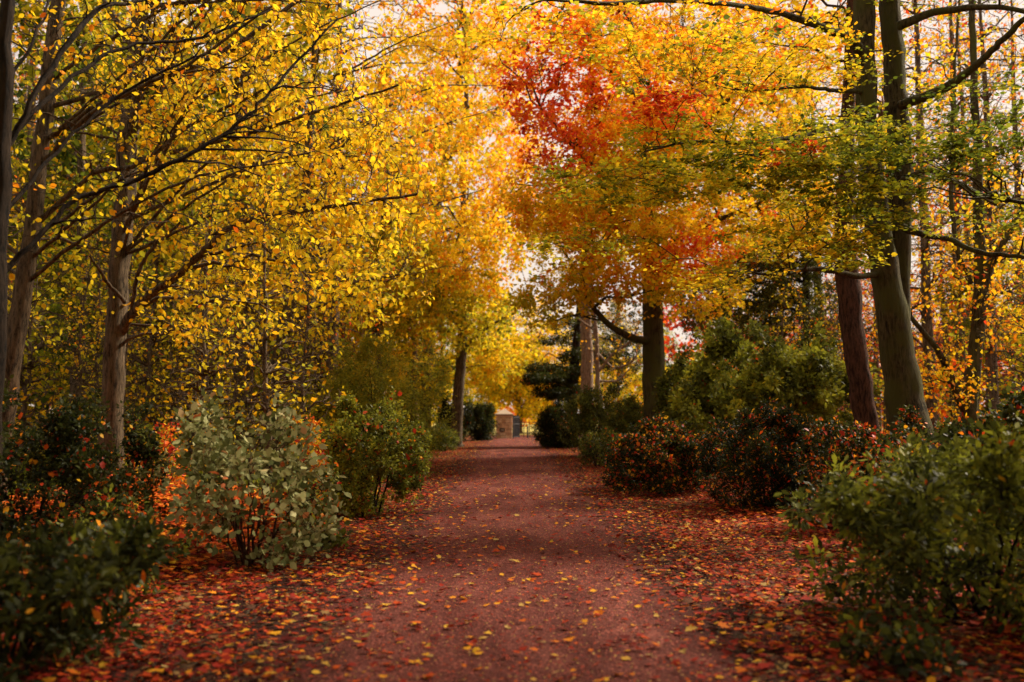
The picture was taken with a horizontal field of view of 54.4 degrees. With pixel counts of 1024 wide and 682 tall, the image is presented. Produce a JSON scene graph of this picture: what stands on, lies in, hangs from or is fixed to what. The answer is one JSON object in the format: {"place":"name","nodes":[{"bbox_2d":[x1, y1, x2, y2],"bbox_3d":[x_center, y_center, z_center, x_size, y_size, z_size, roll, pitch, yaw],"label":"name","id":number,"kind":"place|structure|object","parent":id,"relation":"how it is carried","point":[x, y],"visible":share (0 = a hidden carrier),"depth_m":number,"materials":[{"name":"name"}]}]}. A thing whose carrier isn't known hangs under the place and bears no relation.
{"place":"outdoors","nodes":[
{"label":"outdoors","id":0,"kind":"place"},
{"bbox_2d":[8,447,432,493],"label":"rough grass","id":1,"kind":"structure","parent":0,"point":[176,456],"depth_m":20.42,"materials":[{"name":"green plant"}]},
{"bbox_2d":[97,436,884,681],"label":"path","id":2,"kind":"structure","parent":0,"point":[543,655],"depth_m":7.76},
{"bbox_2d":[495,409,513,437],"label":"gate pillar","id":3,"kind":"structure","parent":2,"relation":"on","point":[504,421],"depth_m":68.25,"materials":[{"name":"brick"}]},
{"bbox_2d":[2,435,1023,681],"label":"ground","id":4,"kind":"structure","parent":0,"point":[368,519],"depth_m":9.55,"materials":[{"name":"brown soil"}]},
{"bbox_2d":[7,156,53,355],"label":"woodland sapling","id":5,"kind":"object","parent":4,"relation":"on","point":[36,286],"visible":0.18,"depth_m":18.54,"materials":[{"name":"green plant"}]},
{"bbox_2d":[21,262,65,449],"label":"woodland sapling","id":6,"kind":"object","parent":4,"relation":"on","point":[44,388],"visible":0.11,"depth_m":33.46,"materials":[{"name":"green plant"}]},
{"bbox_2d":[7,152,85,470],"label":"woodland sapling","id":7,"kind":"object","parent":4,"relation":"on","point":[27,381],"visible":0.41,"depth_m":22.46,"materials":[{"name":"yellow plant"}]},
{"bbox_2d":[0,0,108,437],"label":"woodland tree","id":8,"kind":"object","parent":4,"relation":"on","point":[28,139],"visible":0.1,"depth_m":34.77,"materials":[{"name":"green plant"}]},
{"bbox_2d":[8,0,112,439],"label":"woodland tree","id":9,"kind":"object","parent":4,"relation":"on","point":[20,81],"visible":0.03,"depth_m":38.79,"materials":[{"name":"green plant"}]},
{"bbox_2d":[36,239,107,464],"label":"woodland sapling","id":10,"kind":"object","parent":4,"relation":"on","point":[78,350],"visible":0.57,"depth_m":20.91,"materials":[{"name":"yellow plant"}]},
{"bbox_2d":[0,374,175,562],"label":"holly shrub","id":11,"kind":"object","parent":4,"relation":"on","point":[67,463],"visible":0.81,"depth_m":9.41,"materials":[{"name":"green plant"}]},
{"bbox_2d":[0,507,184,681],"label":"broadleaf shrub","id":12,"kind":"object","parent":4,"relation":"on","point":[77,581],"visible":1,"depth_m":5.71,"materials":[{"name":"green plant"}]},
{"bbox_2d":[48,176,144,441],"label":"woodland sapling","id":13,"kind":"object","parent":4,"relation":"on","point":[95,364],"visible":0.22,"depth_m":24.27,"materials":[{"name":"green plant"}]},
{"bbox_2d":[8,0,195,395],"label":"woodland tree","id":14,"kind":"object","parent":4,"relation":"on","point":[103,139],"depth_m":41.18,"materials":[{"name":"yellow plant"}]},
{"bbox_2d":[70,241,146,444],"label":"woodland sapling","id":15,"kind":"object","parent":4,"relation":"on","point":[106,287],"visible":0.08,"depth_m":25.91,"materials":[{"name":"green plant"}]},
{"bbox_2d":[25,6,192,376],"bbox_3d":[-12.926,-5.574,33.245,5.201,19.421,5.929,-3,-5,30],"label":"woodland tree","id":16,"kind":"object","parent":4,"relation":"on","point":[71,175],"visible":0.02,"depth_m":32.97,"materials":[{"name":"yellow plant"}]},
{"bbox_2d":[0,0,227,451],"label":"woodland tree","id":17,"kind":"object","parent":4,"relation":"on","point":[67,156],"visible":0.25,"depth_m":26.59,"materials":[{"name":"yellow plant"}]},
{"bbox_2d":[46,21,189,447],"bbox_3d":[-15.392,-4.190,39.607,6.457,17.676,6.805,-2,-5,30],"label":"woodland tree","id":18,"kind":"object","parent":4,"relation":"on","point":[75,169],"depth_m":38.74,"materials":[{"name":"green plant"}]},
{"bbox_2d":[48,483,195,600],"bbox_3d":[-3.306,1.679,8.195,1.000,0.975,1.542,0,-4,0],"label":"seedling shrub","id":19,"kind":"object","parent":4,"relation":"on","point":[105,503],"visible":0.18,"depth_m":8.38,"materials":[{"name":"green plant"}]},
{"bbox_2d":[81,228,165,466],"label":"woodland sapling","id":20,"kind":"object","parent":4,"relation":"on","point":[135,381],"visible":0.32,"depth_m":20.13,"materials":[{"name":"yellow plant"}]},
{"bbox_2d":[124,281,163,453],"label":"woodland sapling","id":21,"kind":"object","parent":4,"relation":"on","point":[141,370],"visible":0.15,"depth_m":27.85,"materials":[{"name":"yellow plant"}]},
{"bbox_2d":[93,143,200,467],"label":"woodland sapling","id":22,"kind":"object","parent":4,"relation":"on","point":[152,340],"visible":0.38,"depth_m":23.05,"materials":[{"name":"yellow plant"}]},
{"bbox_2d":[107,412,197,486],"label":"bramble","id":23,"kind":"object","parent":4,"relation":"on","point":[169,449],"visible":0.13,"depth_m":14.44,"materials":[{"name":"orange plant"}]},
{"bbox_2d":[0,0,311,504],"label":"leaning tree","id":24,"kind":"object","parent":4,"relation":"on","point":[21,301],"visible":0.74,"depth_m":13.10,"materials":[{"name":"yellow plant"}]},
{"bbox_2d":[127,240,190,450],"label":"woodland sapling","id":25,"kind":"object","parent":4,"relation":"on","point":[154,359],"visible":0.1,"depth_m":30.40,"materials":[{"name":"yellow plant"}]},
{"bbox_2d":[134,267,184,449],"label":"woodland sapling","id":26,"kind":"object","parent":4,"relation":"on","point":[157,346],"visible":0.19,"depth_m":29.46,"materials":[{"name":"yellow plant"}]},
{"bbox_2d":[89,10,238,446],"bbox_3d":[-12.713,-4.139,37.343,6.291,17.222,6.630,-4,-6,42],"label":"woodland tree","id":27,"kind":"object","parent":4,"relation":"on","point":[151,262],"visible":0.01,"depth_m":36.48,"materials":[{"name":"yellow plant"}]},
{"bbox_2d":[149,275,221,467],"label":"woodland sapling","id":28,"kind":"object","parent":4,"relation":"on","point":[163,371],"visible":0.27,"depth_m":22.10,"materials":[{"name":"yellow plant"}]},
{"bbox_2d":[0,0,381,530],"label":"overhanging tree","id":29,"kind":"object","parent":4,"relation":"on","point":[8,134],"visible":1,"depth_m":10.05,"materials":[{"name":"yellow plant"}]},
{"bbox_2d":[149,191,234,452],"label":"woodland sapling","id":30,"kind":"object","parent":4,"relation":"on","point":[191,390],"visible":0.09,"depth_m":26.12,"materials":[{"name":"yellow plant"}]},
{"bbox_2d":[140,144,260,468],"bbox_3d":[-5.817,-0.382,18.598,2.070,6.817,2.237,2,-5,-22],"label":"woodland sapling","id":31,"kind":"object","parent":4,"relation":"on","point":[206,367],"visible":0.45,"depth_m":18.48,"materials":[{"name":"yellow plant"}]},
{"bbox_2d":[156,206,254,473],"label":"woodland sapling","id":32,"kind":"object","parent":4,"relation":"on","point":[210,359],"visible":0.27,"depth_m":19.79,"materials":[{"name":"yellow plant"}]},
{"bbox_2d":[8,0,423,482],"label":"lime tree","id":33,"kind":"object","parent":4,"relation":"on","point":[118,323],"visible":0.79,"depth_m":14.19,"materials":[{"name":"yellow plant"}]},
{"bbox_2d":[117,387,351,571],"bbox_3d":[-2.818,1.406,10.103,2.370,1.888,2.292,0,-4,0],"label":"dogwood shrub","id":34,"kind":"object","parent":4,"relation":"on","point":[221,449],"visible":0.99,"depth_m":9.86,"materials":[{"name":"green plant"}]},
{"bbox_2d":[136,0,337,408],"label":"woodland tree","id":35,"kind":"object","parent":4,"relation":"on","point":[215,96],"visible":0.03,"depth_m":32.06,"materials":[{"name":"yellow plant"}]},
{"bbox_2d":[90,0,405,462],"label":"woodland tree","id":36,"kind":"object","parent":4,"relation":"on","point":[258,20],"visible":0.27,"depth_m":24.25,"materials":[{"name":"yellow plant"}]},
{"bbox_2d":[218,284,284,464],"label":"woodland sapling","id":37,"kind":"object","parent":4,"relation":"on","point":[251,389],"visible":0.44,"depth_m":22.80,"materials":[{"name":"yellow plant"}]},
{"bbox_2d":[202,134,327,486],"bbox_3d":[-4.353,-0.433,17.819,2.064,6.800,2.231,-2,-5,22],"label":"woodland sapling","id":38,"kind":"object","parent":4,"relation":"on","point":[266,388],"visible":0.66,"depth_m":17.79,"materials":[{"name":"yellow plant"}]},
{"bbox_2d":[221,355,335,469],"bbox_3d":[-5.659,1.903,25.026,2.962,3.136,3.633,3,-5,-36],"label":"privet bush","id":39,"kind":"object","parent":4,"relation":"on","point":[309,397],"visible":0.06,"depth_m":24.36,"materials":[{"name":"green plant"}]},
{"bbox_2d":[93,0,498,463],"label":"coppiced lime","id":40,"kind":"object","parent":4,"relation":"on","point":[373,278],"visible":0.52,"depth_m":22.98,"materials":[{"name":"yellow plant"}]},
{"bbox_2d":[218,0,379,384],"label":"woodland tree","id":41,"kind":"object","parent":4,"relation":"on","point":[328,193],"visible":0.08,"depth_m":35.59,"materials":[{"name":"yellow plant"}]},
{"bbox_2d":[256,183,346,446],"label":"woodland sapling","id":42,"kind":"object","parent":4,"relation":"on","point":[303,393],"visible":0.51,"depth_m":22.02,"materials":[{"name":"yellow plant"}]},
{"bbox_2d":[274,413,339,529],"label":"hydrangea shrub","id":43,"kind":"object","parent":4,"relation":"on","point":[316,444],"visible":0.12,"depth_m":12.81,"materials":[{"name":"orange plant"}]},
{"bbox_2d":[283,437,341,528],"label":"bramble","id":44,"kind":"object","parent":4,"relation":"on","point":[314,486],"visible":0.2,"depth_m":12.34,"materials":[{"name":"green plant"}]},
{"bbox_2d":[285,523,353,552],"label":"rosette plant","id":45,"kind":"object","parent":4,"relation":"on","point":[342,539],"visible":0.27,"depth_m":11.18,"materials":[{"name":"green plant"}]},
{"bbox_2d":[288,215,362,418],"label":"woodland sapling","id":46,"kind":"object","parent":4,"relation":"on","point":[318,358],"visible":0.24,"depth_m":27.36,"materials":[{"name":"yellow plant"}]},
{"bbox_2d":[270,79,398,408],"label":"woodland tree","id":47,"kind":"object","parent":4,"relation":"on","point":[360,330],"depth_m":49.07,"materials":[{"name":"yellow plant"}]},
{"bbox_2d":[265,0,447,411],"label":"woodland tree","id":48,"kind":"object","parent":4,"relation":"on","point":[336,335],"visible":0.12,"depth_m":39.62,"materials":[{"name":"yellow plant"}]},
{"bbox_2d":[285,386,432,517],"bbox_3d":[-2.188,1.678,15.117,2.281,2.025,2.121,-4,-6,40],"label":"box shrub","id":49,"kind":"object","parent":4,"relation":"on","point":[382,445],"visible":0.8,"depth_m":14.66,"materials":[{"name":"green plant"}]},
{"bbox_2d":[314,319,456,473],"bbox_3d":[-3.567,1.560,27.056,3.678,4.123,4.698,-2,-5,28],"label":"broom bush","id":50,"kind":"object","parent":4,"relation":"on","point":[353,377],"visible":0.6,"depth_m":26.37,"materials":[{"name":"green plant"}]},
{"bbox_2d":[317,65,454,398],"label":"woodland tree","id":51,"kind":"object","parent":4,"relation":"on","point":[406,351],"visible":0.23,"depth_m":46.79,"materials":[{"name":"yellow plant"}]},
{"bbox_2d":[369,126,459,418],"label":"woodland tree","id":52,"kind":"object","parent":4,"relation":"on","point":[450,353],"visible":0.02,"depth_m":64.45,"materials":[{"name":"yellow plant"}]},
{"bbox_2d":[388,114,461,419],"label":"woodland tree","id":53,"kind":"object","parent":4,"relation":"on","point":[412,360],"visible":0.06,"depth_m":58.95,"materials":[{"name":"yellow plant"}]},
{"bbox_2d":[424,421,459,451],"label":"verge shrub","id":54,"kind":"object","parent":4,"relation":"on","point":[450,441],"visible":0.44,"depth_m":43.29,"materials":[{"name":"green plant"}]},
{"bbox_2d":[364,0,538,446],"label":"slim maple","id":55,"kind":"object","parent":4,"relation":"on","point":[440,308],"visible":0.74,"depth_m":47.33,"materials":[{"name":"yellow plant"}]},
{"bbox_2d":[435,391,474,441],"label":"laurel bush","id":56,"kind":"object","parent":4,"relation":"on","point":[469,415],"visible":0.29,"depth_m":59.65,"materials":[{"name":"green plant"}]},
{"bbox_2d":[345,0,589,427],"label":"tall beech","id":57,"kind":"object","parent":4,"relation":"on","point":[476,370],"visible":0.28,"depth_m":59.72,"materials":[{"name":"yellow plant"}]},
{"bbox_2d":[464,398,499,440],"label":"laurel bush","id":58,"kind":"object","parent":4,"relation":"on","point":[486,428],"visible":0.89,"depth_m":62.99,"materials":[{"name":"green plant"}]},
{"bbox_2d":[0,438,1023,681],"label":"fallen leaves","id":59,"kind":"object","parent":4,"relation":"on","point":[225,656],"depth_m":8.02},
{"bbox_2d":[530,395,577,448],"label":"rhododendron","id":60,"kind":"object","parent":4,"relation":"on","point":[549,418],"visible":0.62,"depth_m":46.84,"materials":[{"name":"green plant"}]},
{"bbox_2d":[519,285,642,446],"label":"yew tree","id":61,"kind":"object","parent":4,"relation":"on","point":[562,380],"visible":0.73,"depth_m":49.70,"materials":[{"name":"green plant"}]},
{"bbox_2d":[506,102,664,439],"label":"pink barked tree","id":62,"kind":"object","parent":4,"relation":"on","point":[586,370],"visible":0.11,"depth_m":44.92,"materials":[{"name":"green plant"}]},
{"bbox_2d":[576,426,619,467],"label":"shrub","id":63,"kind":"object","parent":4,"relation":"on","point":[589,450],"visible":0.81,"depth_m":29.64,"materials":[{"name":"green plant"}]},
{"bbox_2d":[555,384,644,456],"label":"rhododendron","id":64,"kind":"object","parent":4,"relation":"on","point":[625,414],"visible":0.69,"depth_m":36.33,"materials":[{"name":"green plant"}]},
{"bbox_2d":[569,245,639,426],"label":"bare sapling","id":65,"kind":"object","parent":4,"relation":"on","point":[598,367],"visible":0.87,"depth_m":42.01,"materials":[{"name":"orange plant"}]},
{"bbox_2d":[593,288,642,405],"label":"woodland tree","id":66,"kind":"object","parent":4,"relation":"on","point":[607,316],"visible":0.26,"depth_m":79.84,"materials":[{"name":"yellow plant"}]},
{"bbox_2d":[464,0,830,449],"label":"red maple","id":67,"kind":"object","parent":4,"relation":"on","point":[653,287],"visible":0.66,"depth_m":30.26,"materials":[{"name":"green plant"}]},
{"bbox_2d":[601,411,725,497],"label":"berberis shrub","id":68,"kind":"object","parent":4,"relation":"on","point":[632,459],"visible":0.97,"depth_m":19.10,"materials":[{"name":"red plant"}]},
{"bbox_2d":[651,344,722,443],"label":"rhododendron","id":69,"kind":"object","parent":4,"relation":"on","point":[670,382],"visible":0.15,"depth_m":29.14,"materials":[{"name":"green plant"}]},
{"bbox_2d":[562,0,858,347],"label":"golden beech","id":70,"kind":"object","parent":4,"relation":"on","point":[674,18],"visible":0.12,"depth_m":38.00,"materials":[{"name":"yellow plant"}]},
{"bbox_2d":[454,0,1023,443],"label":"twin beech","id":71,"kind":"object","parent":4,"relation":"on","point":[886,216],"visible":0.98,"depth_m":14.30,"materials":[{"name":"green plant"}]},
{"bbox_2d":[694,397,834,513],"bbox_3d":[4.184,1.870,16.411,2.388,1.855,2.720,2,-5,-21],"label":"berberis shrub","id":72,"kind":"object","parent":4,"relation":"on","point":[755,453],"visible":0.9,"depth_m":15.75,"materials":[{"name":"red plant"}]},
{"bbox_2d":[674,204,876,413],"bbox_3d":[10.183,-0.490,38.333,7.769,9.993,5.434,0,-4,0],"label":"fir tree","id":73,"kind":"object","parent":4,"relation":"on","point":[808,280],"visible":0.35,"depth_m":37.68,"materials":[{"name":"green plant"}]},
{"bbox_2d":[667,315,884,477],"bbox_3d":[6.628,1.402,24.974,5.265,4.207,5.662,0,-4,0],"label":"rhododendron","id":74,"kind":"object","parent":4,"relation":"on","point":[812,378],"visible":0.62,"depth_m":24.02,"materials":[{"name":"green plant"}]},
{"bbox_2d":[753,281,804,359],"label":"woodland sapling","id":75,"kind":"object","parent":4,"relation":"on","point":[782,321],"visible":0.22,"depth_m":33.82,"materials":[{"name":"green plant"}]},
{"bbox_2d":[785,284,834,432],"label":"woodland sapling","id":76,"kind":"object","parent":4,"relation":"on","point":[802,327],"visible":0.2,"depth_m":29.28,"materials":[{"name":"green plant"}]},
{"bbox_2d":[770,2,875,348],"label":"woodland tree","id":77,"kind":"object","parent":4,"relation":"on","point":[832,109],"visible":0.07,"depth_m":44.43,"materials":[{"name":"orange plant"}]},
{"bbox_2d":[686,0,960,445],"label":"red barked tree","id":78,"kind":"object","parent":4,"relation":"on","point":[856,356],"visible":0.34,"depth_m":19.82,"materials":[{"name":"brown plant"}]},
{"bbox_2d":[810,276,851,448],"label":"woodland sapling","id":79,"kind":"object","parent":4,"relation":"on","point":[830,321],"visible":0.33,"depth_m":32.03,"materials":[{"name":"green plant"}]},
{"bbox_2d":[663,291,1017,431],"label":"distant wood","id":80,"kind":"object","parent":4,"relation":"on","point":[671,328],"visible":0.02,"depth_m":77.48,"materials":[{"name":"orange plant"}]},
{"bbox_2d":[793,404,946,501],"bbox_3d":[4.827,1.709,13.306,1.978,1.729,2.101,0,-4,0],"label":"cotoneaster shrub","id":81,"kind":"object","parent":4,"relation":"on","point":[856,443],"visible":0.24,"depth_m":13.21,"materials":[{"name":"red plant"}]},
{"bbox_2d":[827,226,922,431],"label":"woodland tree","id":82,"kind":"object","parent":4,"relation":"on","point":[874,360],"visible":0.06,"depth_m":48.27,"materials":[{"name":"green plant"}]},
{"bbox_2d":[844,432,914,544],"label":"bilberry shrub","id":83,"kind":"object","parent":4,"relation":"on","point":[874,448],"visible":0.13,"depth_m":11.08,"materials":[{"name":"green plant"}]},
{"bbox_2d":[811,72,950,433],"bbox_3d":[13.212,-3.164,34.718,5.189,14.778,4.551,1,-4,-11],"label":"woodland tree","id":84,"kind":"object","parent":4,"relation":"on","point":[870,314],"visible":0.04,"depth_m":34.52,"materials":[{"name":"yellow plant"}]},
{"bbox_2d":[806,4,984,352],"bbox_3d":[14.750,-6.040,38.341,6.750,21.148,5.921,-1,-5,15],"label":"woodland tree","id":85,"kind":"object","parent":4,"relation":"on","point":[876,61],"visible":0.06,"depth_m":38.30,"materials":[{"name":"yellow plant"}]},
{"bbox_2d":[829,597,966,681],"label":"woodrush plant","id":86,"kind":"object","parent":4,"relation":"on","point":[899,649],"visible":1,"depth_m":5.74,"materials":[{"name":"green plant"}]},
{"bbox_2d":[773,410,1023,641],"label":"laurel shrub","id":87,"kind":"object","parent":4,"relation":"on","point":[915,488],"visible":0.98,"depth_m":6.79,"materials":[{"name":"green plant"}]},
{"bbox_2d":[867,304,935,423],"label":"woodland sapling","id":88,"kind":"object","parent":4,"relation":"on","point":[879,376],"visible":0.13,"depth_m":23.09,"materials":[{"name":"yellow plant"}]},
{"bbox_2d":[818,0,1023,442],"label":"woodland tree","id":89,"kind":"object","parent":4,"relation":"on","point":[926,282],"visible":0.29,"depth_m":27.19,"materials":[{"name":"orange plant"}]},
{"bbox_2d":[891,405,964,445],"bbox_3d":[6.796,1.904,16.255,1.882,1.780,1.678,0,-4,0],"label":"ivy mound","id":90,"kind":"object","parent":4,"relation":"on","point":[938,426],"visible":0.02,"depth_m":16.12,"materials":[{"name":"green plant"}]},
{"bbox_2d":[911,153,973,418],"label":"woodland tree","id":91,"kind":"object","parent":4,"relation":"on","point":[945,338],"visible":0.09,"depth_m":44.25,"materials":[{"name":"yellow plant"}]},
{"bbox_2d":[881,0,1023,429],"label":"forked sycamore","id":92,"kind":"object","parent":4,"relation":"on","point":[967,399],"visible":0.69,"depth_m":23.05,"materials":[{"name":"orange plant"}]},
{"bbox_2d":[883,0,1023,424],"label":"woodland tree","id":93,"kind":"object","parent":4,"relation":"on","point":[952,43],"visible":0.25,"depth_m":33.12,"materials":[{"name":"yellow plant"}]},
{"bbox_2d":[906,0,1023,419],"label":"woodland tree","id":94,"kind":"object","parent":4,"relation":"on","point":[989,363],"visible":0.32,"depth_m":29.11,"materials":[{"name":"yellow plant"}]},
{"bbox_2d":[940,313,994,429],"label":"woodland sapling","id":95,"kind":"object","parent":4,"relation":"on","point":[966,350],"visible":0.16,"depth_m":25.63,"materials":[{"name":"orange plant"}]},
{"bbox_2d":[914,0,1023,418],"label":"woodland tree","id":96,"kind":"object","parent":4,"relation":"on","point":[961,111],"visible":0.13,"depth_m":44.72,"materials":[{"name":"yellow plant"}]},
{"bbox_2d":[918,160,1023,413],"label":"woodland tree","id":97,"kind":"object","parent":4,"relation":"on","point":[1019,337],"visible":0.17,"depth_m":32.65,"materials":[{"name":"yellow plant"}]},
{"bbox_2d":[926,382,1023,555],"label":"laurel shrub","id":98,"kind":"object","parent":4,"relation":"on","point":[1008,410],"visible":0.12,"depth_m":9.98,"materials":[{"name":"green plant"}]},
{"bbox_2d":[932,0,1023,391],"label":"woodland tree","id":99,"kind":"object","parent":4,"relation":"on","point":[1015,127],"visible":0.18,"depth_m":35.54,"materials":[{"name":"yellow plant"}]},
{"bbox_2d":[975,206,1023,419],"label":"woodland sapling","id":100,"kind":"object","parent":4,"relation":"on","point":[1008,332],"visible":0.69,"depth_m":20.37,"materials":[{"name":"yellow plant"}]},
{"bbox_2d":[11,0,1023,416],"label":"sky","id":101,"kind":"structure","parent":0,"point":[442,8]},
{"bbox_2d":[432,423,882,434],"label":"meadow","id":102,"kind":"structure","parent":0,"point":[525,430],"depth_m":118.41,"materials":[{"name":"green plant"}]},
{"bbox_2d":[433,295,604,432],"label":"meadow oak","id":103,"kind":"object","parent":102,"relation":"on","point":[525,409],"visible":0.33,"depth_m":90.69,"materials":[{"name":"yellow plant"}]},
{"bbox_2d":[182,344,882,426],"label":"distant wood","id":104,"kind":"object","parent":102,"relation":"on","point":[511,410],"visible":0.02,"depth_m":153.36,"materials":[{"name":"yellow plant"}]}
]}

